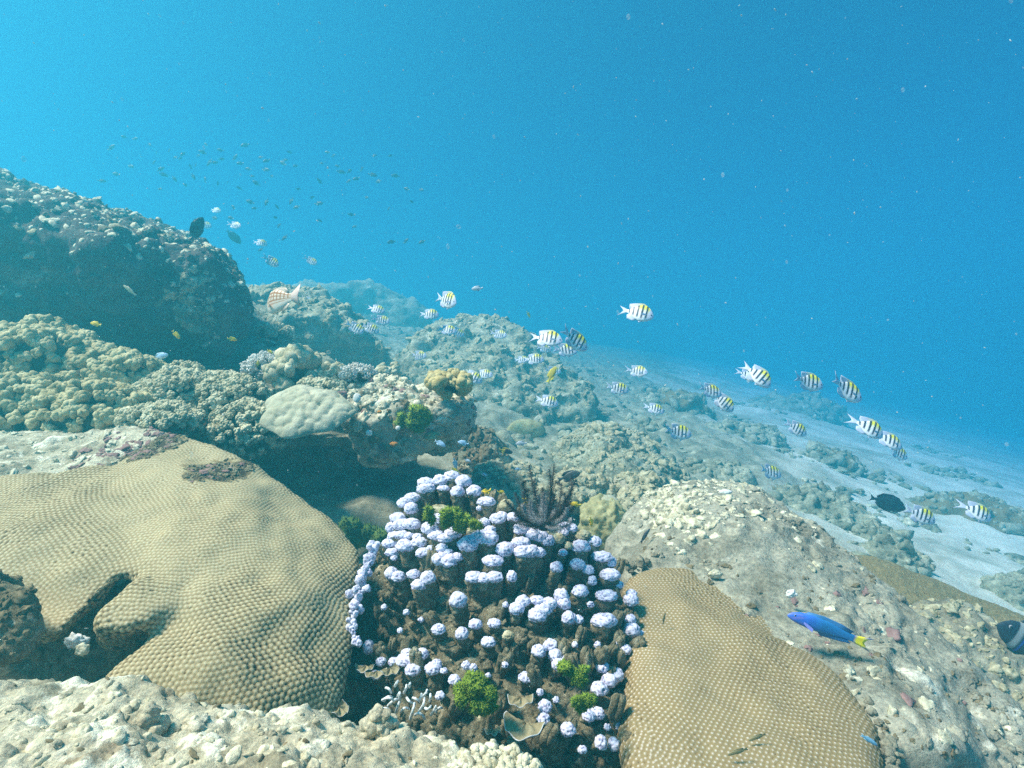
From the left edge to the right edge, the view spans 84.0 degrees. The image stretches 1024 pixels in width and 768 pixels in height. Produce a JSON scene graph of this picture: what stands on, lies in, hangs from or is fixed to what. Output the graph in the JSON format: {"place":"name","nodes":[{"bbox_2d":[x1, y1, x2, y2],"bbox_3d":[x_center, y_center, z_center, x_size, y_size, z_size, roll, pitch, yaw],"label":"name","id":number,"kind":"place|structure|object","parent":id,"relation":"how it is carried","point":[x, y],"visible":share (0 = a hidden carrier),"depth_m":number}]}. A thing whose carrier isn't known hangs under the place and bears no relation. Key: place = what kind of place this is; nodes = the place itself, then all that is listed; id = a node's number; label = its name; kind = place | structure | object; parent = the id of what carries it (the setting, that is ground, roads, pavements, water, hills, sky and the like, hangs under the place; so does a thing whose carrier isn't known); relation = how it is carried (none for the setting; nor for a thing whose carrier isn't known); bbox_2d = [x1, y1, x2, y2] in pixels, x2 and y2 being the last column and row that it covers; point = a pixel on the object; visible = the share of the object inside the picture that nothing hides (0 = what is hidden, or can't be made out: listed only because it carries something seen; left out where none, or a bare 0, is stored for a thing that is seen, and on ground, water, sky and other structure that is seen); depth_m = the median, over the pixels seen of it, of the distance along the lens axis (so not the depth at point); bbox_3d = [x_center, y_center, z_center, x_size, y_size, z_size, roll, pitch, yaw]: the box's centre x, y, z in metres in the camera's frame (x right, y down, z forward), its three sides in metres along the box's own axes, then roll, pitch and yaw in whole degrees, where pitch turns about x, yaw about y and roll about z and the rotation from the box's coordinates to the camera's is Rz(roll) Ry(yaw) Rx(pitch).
{"place":"outdoors","nodes":[
{"label":"outdoors","id":0,"kind":"place"},
{"bbox_2d":[239,350,274,383],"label":"knobbly coral","id":1,"kind":"object","parent":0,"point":[249,366],"visible":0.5,"depth_m":2.19},
{"bbox_2d":[0,0,1023,438],"label":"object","id":2,"kind":"structure","parent":0,"point":[956,292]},
{"bbox_2d":[11,0,1020,695],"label":"drifting specks","id":3,"kind":"object","parent":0,"point":[573,262],"visible":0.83,"depth_m":1.34},
{"bbox_2d":[523,353,543,364],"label":"striped damselfish","id":4,"kind":"object","parent":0,"point":[536,358],"visible":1,"depth_m":3.52},
{"bbox_2d":[529,330,562,346],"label":"striped damselfish","id":5,"kind":"object","parent":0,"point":[549,338],"visible":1,"depth_m":2.21},
{"bbox_2d":[553,343,577,356],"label":"striped damselfish","id":6,"kind":"object","parent":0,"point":[565,349],"visible":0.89,"depth_m":2.82},
{"bbox_2d":[115,319,1023,614],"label":"seabed","id":7,"kind":"structure","parent":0,"point":[997,457],"depth_m":5.75},
{"bbox_2d":[0,569,45,667],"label":"reef rock","id":8,"kind":"object","parent":7,"relation":"on","point":[22,628],"visible":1,"depth_m":0.79},
{"bbox_2d":[0,370,56,431],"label":"knobbly coral","id":9,"kind":"object","parent":7,"relation":"on","point":[19,390],"visible":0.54,"depth_m":1.73},
{"bbox_2d":[0,320,107,372],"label":"knobbly coral","id":10,"kind":"object","parent":7,"relation":"on","point":[38,348],"visible":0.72,"depth_m":1.92},
{"bbox_2d":[18,314,66,327],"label":"knobbly coral","id":11,"kind":"object","parent":10,"relation":"on","point":[29,320],"visible":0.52,"depth_m":2.06},
{"bbox_2d":[0,425,166,475],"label":"reef rock","id":12,"kind":"object","parent":7,"relation":"on","point":[37,450],"visible":0.73,"depth_m":1.47},
{"bbox_2d":[25,378,155,432],"bbox_3d":[-1.337,0.092,1.813,0.385,0.224,0.308,0,0,0],"label":"knobbly coral","id":13,"kind":"object","parent":12,"relation":"on","point":[72,405],"visible":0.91,"depth_m":1.70},
{"bbox_2d":[105,399,206,437],"bbox_3d":[-1.098,0.120,1.772,0.283,0.147,0.226,0,0,0],"label":"knobbly coral","id":14,"kind":"object","parent":12,"relation":"on","point":[182,417],"visible":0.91,"depth_m":1.70},
{"bbox_2d":[0,168,256,370],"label":"boulder","id":15,"kind":"object","parent":7,"relation":"on","point":[172,276],"visible":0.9,"depth_m":2.38},
{"bbox_2d":[188,217,204,246],"bbox_3d":[-1.345,-0.654,2.420,0.028,0.143,0.060,0,-24,28],"label":"black surgeonfish","id":16,"kind":"object","parent":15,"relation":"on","point":[196,229],"visible":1,"depth_m":2.42},
{"bbox_2d":[0,432,358,717],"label":"brain coral","id":17,"kind":"object","parent":7,"relation":"on","point":[233,592],"visible":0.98,"depth_m":0.98},
{"bbox_2d":[64,632,90,648],"bbox_3d":[-0.660,0.388,0.861,0.040,0.027,0.019,0,0,0],"label":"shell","id":18,"kind":"object","parent":17,"relation":"attached to","point":[72,640],"visible":0.88,"depth_m":0.86},
{"bbox_2d":[74,642,89,656],"bbox_3d":[-0.627,0.388,0.830,0.020,0.021,0.010,0,0,0],"label":"sponge","id":19,"kind":"object","parent":17,"relation":"attached to","point":[82,649],"visible":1,"depth_m":0.83},
{"bbox_2d":[0,579,369,721],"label":"reef rock","id":20,"kind":"object","parent":7,"relation":"on","point":[57,660],"visible":0.08,"depth_m":0.99},
{"bbox_2d":[206,397,285,457],"bbox_3d":[-0.866,0.145,1.877,0.290,0.202,0.232,0,0,0],"label":"knobbly coral","id":21,"kind":"object","parent":7,"relation":"on","point":[237,427],"visible":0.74,"depth_m":1.80},
{"bbox_2d":[0,674,509,767],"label":"boulder","id":22,"kind":"object","parent":7,"relation":"on","point":[76,722],"visible":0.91,"depth_m":0.60},
{"bbox_2d":[130,701,171,735],"bbox_3d":[-0.386,0.367,0.595,0.067,0.060,0.051,0,0,0],"label":"coral nub","id":23,"kind":"object","parent":22,"relation":"on","point":[148,717],"visible":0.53,"depth_m":0.59},
{"bbox_2d":[354,703,399,740],"bbox_3d":[-0.163,0.404,0.669,0.056,0.057,0.062,0,0,-23],"label":"coral nub","id":24,"kind":"object","parent":22,"relation":"on","point":[378,720],"visible":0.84,"depth_m":0.66},
{"bbox_2d":[447,739,543,767],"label":"knobbly coral","id":25,"kind":"object","parent":22,"relation":"on","point":[490,752],"visible":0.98,"depth_m":0.64},
{"bbox_2d":[227,339,344,377],"bbox_3d":[-1.384,-0.018,3.419,0.876,0.565,1.398,0,0,-21],"label":"reef rock","id":26,"kind":"object","parent":7,"relation":"on","point":[243,351],"visible":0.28,"depth_m":3.00},
{"bbox_2d":[253,321,295,344],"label":"knobbly coral","id":27,"kind":"object","parent":26,"relation":"on","point":[278,332],"visible":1,"depth_m":3.04},
{"bbox_2d":[188,383,417,482],"bbox_3d":[-1.523,0.296,2.437,2.302,0.906,1.092,0,0,0],"label":"reef rock","id":28,"kind":"object","parent":7,"relation":"on","point":[336,453],"visible":0.09,"depth_m":2.18},
{"bbox_2d":[43,341,169,384],"bbox_3d":[-1.484,-0.010,2.077,0.458,0.292,0.396,0,0,0],"label":"knobbly coral","id":29,"kind":"object","parent":28,"relation":"on","point":[122,364],"visible":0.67,"depth_m":1.95},
{"bbox_2d":[132,365,214,406],"bbox_3d":[-1.158,0.052,1.989,0.356,0.238,0.300,0,0,0],"label":"knobbly coral","id":30,"kind":"object","parent":28,"relation":"on","point":[177,383],"visible":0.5,"depth_m":1.89},
{"bbox_2d":[169,360,205,370],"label":"knobbly coral","id":31,"kind":"object","parent":28,"relation":"on","point":[186,364],"visible":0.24,"depth_m":2.18},
{"bbox_2d":[207,369,233,375],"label":"knobbly coral","id":32,"kind":"object","parent":28,"relation":"on","point":[216,372],"visible":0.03,"depth_m":2.15},
{"bbox_2d":[186,371,273,421],"bbox_3d":[-0.985,0.070,1.996,0.351,0.232,0.280,0,0,0],"label":"knobbly coral","id":33,"kind":"object","parent":28,"relation":"on","point":[213,392],"visible":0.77,"depth_m":1.90},
{"bbox_2d":[267,283,300,314],"bbox_3d":[-0.817,-0.295,2.003,0.056,0.098,0.244,0,-4,-41],"label":"checkered snapper","id":34,"kind":"object","parent":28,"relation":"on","point":[279,300],"visible":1,"depth_m":1.99},
{"bbox_2d":[261,343,321,392],"bbox_3d":[-0.815,-0.047,2.127,0.204,0.211,0.189,0,0,0],"label":"knobbly coral","id":35,"kind":"object","parent":28,"relation":"on","point":[287,366],"visible":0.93,"depth_m":2.07},
{"bbox_2d":[260,384,355,438],"bbox_3d":[-0.646,0.074,1.782,0.303,0.052,0.240,6,41,6],"label":"coral","id":36,"kind":"object","parent":28,"relation":"on","point":[304,410],"visible":1,"depth_m":1.75},
{"bbox_2d":[296,375,347,392],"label":"knobbly coral","id":37,"kind":"object","parent":28,"relation":"on","point":[331,383],"visible":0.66,"depth_m":2.02},
{"bbox_2d":[375,361,402,376],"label":"knobbly coral","id":38,"kind":"object","parent":28,"relation":"on","point":[393,368],"visible":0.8,"depth_m":2.85},
{"bbox_2d":[239,281,393,368],"bbox_3d":[-1.664,-0.373,4.665,1.366,0.994,1.379,0,0,-10],"label":"reef rock","id":39,"kind":"object","parent":7,"relation":"on","point":[319,328],"visible":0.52,"depth_m":4.15},
{"bbox_2d":[246,278,432,328],"bbox_3d":[-3.172,-1.100,10.727,3.624,1.812,2.611,0,0,0],"label":"reef rock","id":40,"kind":"object","parent":7,"relation":"on","point":[399,309],"visible":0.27,"depth_m":9.89},
{"bbox_2d":[345,320,363,333],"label":"striped damselfish","id":41,"kind":"object","parent":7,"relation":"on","point":[355,327],"visible":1,"depth_m":3.68},
{"bbox_2d":[338,515,387,550],"bbox_3d":[-0.467,0.470,1.763,0.190,0.139,0.100,0,0,0],"label":"green algae","id":42,"kind":"object","parent":7,"relation":"on","point":[358,533],"visible":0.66,"depth_m":1.74},
{"bbox_2d":[362,323,378,334],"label":"striped damselfish","id":43,"kind":"object","parent":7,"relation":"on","point":[371,328],"visible":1,"depth_m":3.88},
{"bbox_2d":[372,315,389,325],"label":"striped damselfish","id":44,"kind":"object","parent":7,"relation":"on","point":[383,320],"visible":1,"depth_m":4.05},
{"bbox_2d":[341,373,477,469],"bbox_3d":[-0.436,0.135,2.208,0.620,0.352,0.735,0,0,0],"label":"reef rock","id":45,"kind":"object","parent":7,"relation":"on","point":[391,396],"visible":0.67,"depth_m":1.92},
{"bbox_2d":[316,361,342,378],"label":"knobbly coral","id":46,"kind":"object","parent":45,"relation":"on","point":[328,369],"visible":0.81,"depth_m":2.11},
{"bbox_2d":[338,362,377,382],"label":"branching coral","id":47,"kind":"object","parent":45,"relation":"on","point":[360,371],"visible":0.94,"depth_m":2.06},
{"bbox_2d":[392,411,407,431],"bbox_3d":[-0.355,0.120,1.842,0.069,0.072,0.041,0,0,-18],"label":"green algae","id":48,"kind":"object","parent":45,"relation":"on","point":[401,418],"visible":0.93,"depth_m":1.83},
{"bbox_2d":[403,402,433,433],"bbox_3d":[-0.303,0.114,1.834,0.108,0.111,0.067,0,0,0],"label":"green algae","id":49,"kind":"object","parent":45,"relation":"on","point":[419,419],"visible":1,"depth_m":1.82},
{"bbox_2d":[424,431,440,441],"bbox_3d":[-0.262,0.172,1.871,0.058,0.036,0.031,0,0,0],"label":"sponge","id":50,"kind":"object","parent":45,"relation":"attached to","point":[431,436],"visible":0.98,"depth_m":1.86},
{"bbox_2d":[428,400,459,426],"bbox_3d":[-0.231,0.097,1.879,0.120,0.090,0.046,0,0,0],"label":"sponge","id":51,"kind":"object","parent":45,"relation":"on","point":[445,413],"visible":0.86,"depth_m":1.87},
{"bbox_2d":[424,368,472,400],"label":"cauliflower coral","id":52,"kind":"object","parent":45,"relation":"on","point":[447,384],"visible":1,"depth_m":1.86},
{"bbox_2d":[420,309,438,319],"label":"striped damselfish","id":53,"kind":"object","parent":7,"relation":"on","point":[431,314],"visible":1,"depth_m":3.69},
{"bbox_2d":[435,291,456,308],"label":"striped damselfish","id":54,"kind":"object","parent":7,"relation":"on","point":[448,299],"visible":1,"depth_m":2.38},
{"bbox_2d":[437,325,456,334],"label":"striped damselfish","id":55,"kind":"object","parent":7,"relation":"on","point":[449,329],"visible":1,"depth_m":3.69},
{"bbox_2d":[451,425,510,472],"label":"reef rock","id":56,"kind":"object","parent":7,"relation":"on","point":[485,444],"visible":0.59,"depth_m":2.70},
{"bbox_2d":[345,470,645,767],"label":"finger coral","id":57,"kind":"object","parent":7,"relation":"on","point":[499,599],"visible":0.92,"depth_m":1.04},
{"bbox_2d":[332,699,348,716],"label":"saucer coral","id":58,"kind":"object","parent":57,"relation":"on","point":[342,709],"visible":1,"depth_m":0.84},
{"bbox_2d":[380,663,399,675],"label":"saucer coral","id":59,"kind":"object","parent":57,"relation":"on","point":[394,669],"visible":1,"depth_m":0.95},
{"bbox_2d":[381,680,442,720],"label":"branching coral","id":60,"kind":"object","parent":57,"relation":"on","point":[389,697],"visible":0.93,"depth_m":0.87},
{"bbox_2d":[422,503,437,528],"bbox_3d":[-0.159,0.255,1.102,0.035,0.053,0.026,0,0,0],"label":"green algae","id":61,"kind":"object","parent":57,"relation":"on","point":[429,517],"visible":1,"depth_m":1.10},
{"bbox_2d":[438,505,471,535],"bbox_3d":[-0.108,0.264,1.103,0.075,0.061,0.041,0,0,0],"label":"green algae","id":62,"kind":"object","parent":57,"relation":"on","point":[456,516],"visible":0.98,"depth_m":1.10},
{"bbox_2d":[467,517,483,532],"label":"green algae","id":63,"kind":"object","parent":57,"relation":"on","point":[474,524],"visible":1,"depth_m":1.09},
{"bbox_2d":[452,669,500,718],"bbox_3d":[-0.052,0.449,0.822,0.074,0.074,0.040,0,0,0],"label":"green algae","id":64,"kind":"object","parent":57,"relation":"attached to","point":[479,690],"visible":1,"depth_m":0.81},
{"bbox_2d":[507,694,532,707],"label":"saucer coral","id":65,"kind":"object","parent":57,"relation":"on","point":[520,702],"visible":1,"depth_m":0.86},
{"bbox_2d":[503,711,544,741],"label":"saucer coral","id":66,"kind":"object","parent":57,"relation":"on","point":[517,729],"visible":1,"depth_m":0.83},
{"bbox_2d":[504,463,577,534],"bbox_3d":[0.054,0.236,1.112,0.145,0.185,0.265,0,0,0],"label":"feather star","id":67,"kind":"object","parent":57,"relation":"on","point":[548,517],"visible":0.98,"depth_m":1.08},
{"bbox_2d":[556,657,590,689],"bbox_3d":[0.092,0.435,0.857,0.056,0.044,0.030,0,0,8],"label":"green algae","id":68,"kind":"object","parent":57,"relation":"on","point":[579,679],"visible":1,"depth_m":0.85},
{"bbox_2d":[569,691,599,715],"bbox_3d":[0.104,0.461,0.822,0.045,0.036,0.025,0,0,0],"label":"green algae","id":69,"kind":"object","parent":57,"relation":"on","point":[585,702],"visible":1,"depth_m":0.82},
{"bbox_2d":[392,313,599,426],"bbox_3d":[-0.194,-0.089,5.584,1.997,1.332,2.232,0,0,0],"label":"reef rock","id":70,"kind":"object","parent":7,"relation":"on","point":[510,383],"visible":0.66,"depth_m":4.98},
{"bbox_2d":[471,458,551,509],"bbox_3d":[-0.001,0.474,2.604,0.428,0.261,0.702,0,0,0],"label":"reef rock","id":71,"kind":"object","parent":7,"relation":"on","point":[505,478],"visible":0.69,"depth_m":2.46},
{"bbox_2d":[507,419,545,437],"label":"coral bommie","id":72,"kind":"object","parent":7,"relation":"on","point":[534,428],"visible":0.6,"depth_m":3.91},
{"bbox_2d":[535,395,557,407],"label":"striped damselfish","id":73,"kind":"object","parent":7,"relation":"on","point":[549,401],"visible":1,"depth_m":3.21},
{"bbox_2d":[556,470,579,481],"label":"dusky damselfish","id":74,"kind":"object","parent":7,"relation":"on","point":[566,475],"visible":0.95,"depth_m":1.70},
{"bbox_2d":[549,464,617,514],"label":"reef rock","id":75,"kind":"object","parent":7,"relation":"on","point":[589,484],"visible":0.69,"depth_m":2.23},
{"bbox_2d":[577,493,625,550],"bbox_3d":[0.310,0.478,1.948,0.177,0.202,0.169,0,0,0],"label":"coral bommie","id":76,"kind":"object","parent":7,"relation":"on","point":[606,516],"visible":0.61,"depth_m":1.90},
{"bbox_2d":[605,382,628,395],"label":"striped damselfish","id":77,"kind":"object","parent":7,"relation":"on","point":[620,388],"visible":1,"depth_m":3.20},
{"bbox_2d":[549,420,690,483],"bbox_3d":[0.675,0.492,3.457,0.956,0.537,1.351,0,0,0],"label":"reef rock","id":78,"kind":"object","parent":7,"relation":"on","point":[614,449],"visible":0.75,"depth_m":3.22},
{"bbox_2d":[613,470,667,510],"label":"reef rock","id":79,"kind":"object","parent":7,"relation":"on","point":[633,487],"visible":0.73,"depth_m":2.25},
{"bbox_2d":[625,416,671,433],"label":"coral bommie","id":80,"kind":"object","parent":7,"relation":"on","point":[647,424],"visible":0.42,"depth_m":4.90},
{"bbox_2d":[644,403,663,414],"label":"striped damselfish","id":81,"kind":"object","parent":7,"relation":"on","point":[656,408],"visible":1,"depth_m":3.52},
{"bbox_2d":[631,387,716,419],"bbox_3d":[1.997,0.338,7.346,1.259,0.604,1.158,0,0,0],"label":"coral bommie","id":82,"kind":"object","parent":7,"relation":"on","point":[686,401],"visible":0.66,"depth_m":6.97},
{"bbox_2d":[665,423,691,440],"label":"striped damselfish","id":83,"kind":"object","parent":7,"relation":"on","point":[681,431],"visible":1,"depth_m":2.54},
{"bbox_2d":[375,325,1023,572],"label":"coral rubble","id":84,"kind":"object","parent":7,"relation":"on","point":[563,430],"visible":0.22,"depth_m":5.28},
{"bbox_2d":[699,383,721,398],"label":"striped damselfish","id":85,"kind":"object","parent":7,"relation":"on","point":[712,391],"visible":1,"depth_m":2.70},
{"bbox_2d":[683,457,757,486],"bbox_3d":[1.410,0.678,3.989,0.638,0.332,0.547,0,0,0],"label":"coral bommie","id":86,"kind":"object","parent":7,"relation":"on","point":[715,468],"visible":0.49,"depth_m":3.85},
{"bbox_2d":[714,392,733,411],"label":"striped damselfish","id":87,"kind":"object","parent":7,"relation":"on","point":[723,402],"visible":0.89,"depth_m":2.75},
{"bbox_2d":[705,418,788,448],"bbox_3d":[2.380,0.647,6.088,1.035,0.548,0.952,0,0,0],"label":"coral bommie","id":88,"kind":"object","parent":7,"relation":"on","point":[773,435],"visible":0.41,"depth_m":5.80},
{"bbox_2d":[617,568,883,767],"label":"brain coral","id":89,"kind":"object","parent":7,"relation":"on","point":[715,677],"visible":0.86,"depth_m":0.93},
{"bbox_2d":[760,464,780,480],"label":"striped damselfish","id":90,"kind":"object","parent":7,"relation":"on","point":[772,472],"visible":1,"depth_m":2.69},
{"bbox_2d":[784,419,806,436],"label":"striped damselfish","id":91,"kind":"object","parent":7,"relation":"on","point":[796,428],"visible":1,"depth_m":2.95},
{"bbox_2d":[747,390,850,425],"bbox_3d":[5.294,0.571,10.941,2.320,0.899,1.952,0,0,0],"label":"coral bommie","id":92,"kind":"object","parent":7,"relation":"on","point":[807,403],"visible":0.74,"depth_m":10.38},
{"bbox_2d":[771,481,837,505],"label":"coral bommie","id":93,"kind":"object","parent":7,"relation":"on","point":[795,494],"visible":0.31,"depth_m":3.69},
{"bbox_2d":[794,371,822,391],"bbox_3d":[1.120,-0.009,2.163,0.140,0.083,0.033,0,0,-20],"label":"striped damselfish","id":94,"kind":"object","parent":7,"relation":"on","point":[811,382],"visible":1,"depth_m":2.16},
{"bbox_2d":[604,478,1023,767],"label":"boulder","id":95,"kind":"object","parent":7,"relation":"on","point":[959,709],"visible":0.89,"depth_m":1.24},
{"bbox_2d":[797,440,868,476],"bbox_3d":[3.067,0.839,5.580,0.759,0.573,0.555,0,0,-17],"label":"coral bommie","id":96,"kind":"object","parent":7,"relation":"on","point":[836,458],"visible":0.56,"depth_m":5.43},
{"bbox_2d":[793,491,881,530],"bbox_3d":[1.980,0.880,3.567,0.641,0.406,0.531,0,0,0],"label":"coral bommie","id":97,"kind":"object","parent":7,"relation":"on","point":[831,507],"visible":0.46,"depth_m":3.47},
{"bbox_2d":[832,372,861,402],"bbox_3d":[1.047,0.009,1.787,0.127,0.102,0.033,0,0,-26],"label":"striped damselfish","id":98,"kind":"object","parent":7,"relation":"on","point":[848,390],"visible":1,"depth_m":1.79},
{"bbox_2d":[843,414,882,438],"bbox_3d":[1.311,0.158,2.122,0.133,0.092,0.039,0,0,19],"label":"striped damselfish","id":99,"kind":"object","parent":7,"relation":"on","point":[869,427],"visible":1,"depth_m":2.11},
{"bbox_2d":[846,517,914,545],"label":"coral bommie","id":100,"kind":"object","parent":7,"relation":"on","point":[872,528],"visible":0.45,"depth_m":3.24},
{"bbox_2d":[867,493,905,511],"bbox_3d":[1.738,0.548,2.644,0.198,0.083,0.038,17,0,0],"label":"black surgeonfish","id":101,"kind":"object","parent":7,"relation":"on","point":[888,502],"visible":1,"depth_m":2.64},
{"bbox_2d":[879,431,901,449],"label":"striped damselfish","id":102,"kind":"object","parent":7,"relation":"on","point":[891,441],"visible":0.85,"depth_m":2.38},
{"bbox_2d":[857,533,935,576],"bbox_3d":[1.934,0.958,2.924,0.447,0.389,0.383,0,0,0],"label":"coral bommie","id":103,"kind":"object","parent":7,"relation":"on","point":[904,553],"visible":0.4,"depth_m":2.83},
{"bbox_2d":[892,448,906,460],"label":"striped damselfish","id":104,"kind":"object","parent":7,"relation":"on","point":[901,454],"visible":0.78,"depth_m":2.94},
{"bbox_2d":[904,504,934,524],"bbox_3d":[1.651,0.529,2.304,0.135,0.077,0.034,24,-4,4],"label":"striped damselfish","id":105,"kind":"object","parent":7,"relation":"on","point":[922,515],"visible":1,"depth_m":2.30},
{"bbox_2d":[854,555,1023,622],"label":"brain coral","id":106,"kind":"object","parent":7,"relation":"on","point":[912,587],"visible":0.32,"depth_m":1.96},
{"bbox_2d":[903,490,1023,534],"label":"coral bommie","id":107,"kind":"object","parent":7,"relation":"on","point":[1006,518],"visible":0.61,"depth_m":4.54},
{"bbox_2d":[909,597,1023,710],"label":"reef rock","id":108,"kind":"object","parent":7,"relation":"on","point":[969,629],"visible":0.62,"depth_m":1.52},
{"bbox_2d":[997,620,1023,654],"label":"banded fish","id":109,"kind":"object","parent":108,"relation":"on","point":[1011,633],"visible":1,"depth_m":1.49},
{"bbox_2d":[953,499,990,521],"bbox_3d":[1.879,0.517,2.319,0.136,0.086,0.039,0,0,19],"label":"striped damselfish","id":110,"kind":"object","parent":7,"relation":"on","point":[979,512],"visible":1,"depth_m":2.31},
{"bbox_2d":[979,571,1023,611],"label":"coral bommie","id":111,"kind":"object","parent":7,"relation":"on","point":[1008,587],"visible":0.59,"depth_m":2.83},
{"bbox_2d":[561,324,586,350],"bbox_3d":[0.234,-0.180,2.207,0.127,0.106,0.033,0,0,-29],"label":"striped damselfish","id":112,"kind":"object","parent":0,"point":[575,340],"visible":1,"depth_m":2.21},
{"bbox_2d":[618,303,653,322],"bbox_3d":[0.459,-0.267,2.137,0.142,0.076,0.037,0,0,29],"label":"striped damselfish","id":113,"kind":"object","parent":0,"point":[639,312],"visible":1,"depth_m":2.12},
{"bbox_2d":[625,365,647,377],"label":"striped damselfish","id":114,"kind":"object","parent":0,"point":[638,370],"visible":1,"depth_m":3.36},
{"bbox_2d":[741,361,770,387],"bbox_3d":[0.943,-0.038,2.219,0.123,0.109,0.041,0,0,32],"label":"striped damselfish","id":115,"kind":"object","parent":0,"point":[758,375],"visible":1,"depth_m":2.20},
{"bbox_2d":[787,612,873,650],"bbox_3d":[0.590,0.455,1.060,0.155,0.037,0.030,19,1,4],"label":"blue wrasse","id":116,"kind":"object","parent":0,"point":[824,626],"visible":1,"depth_m":1.05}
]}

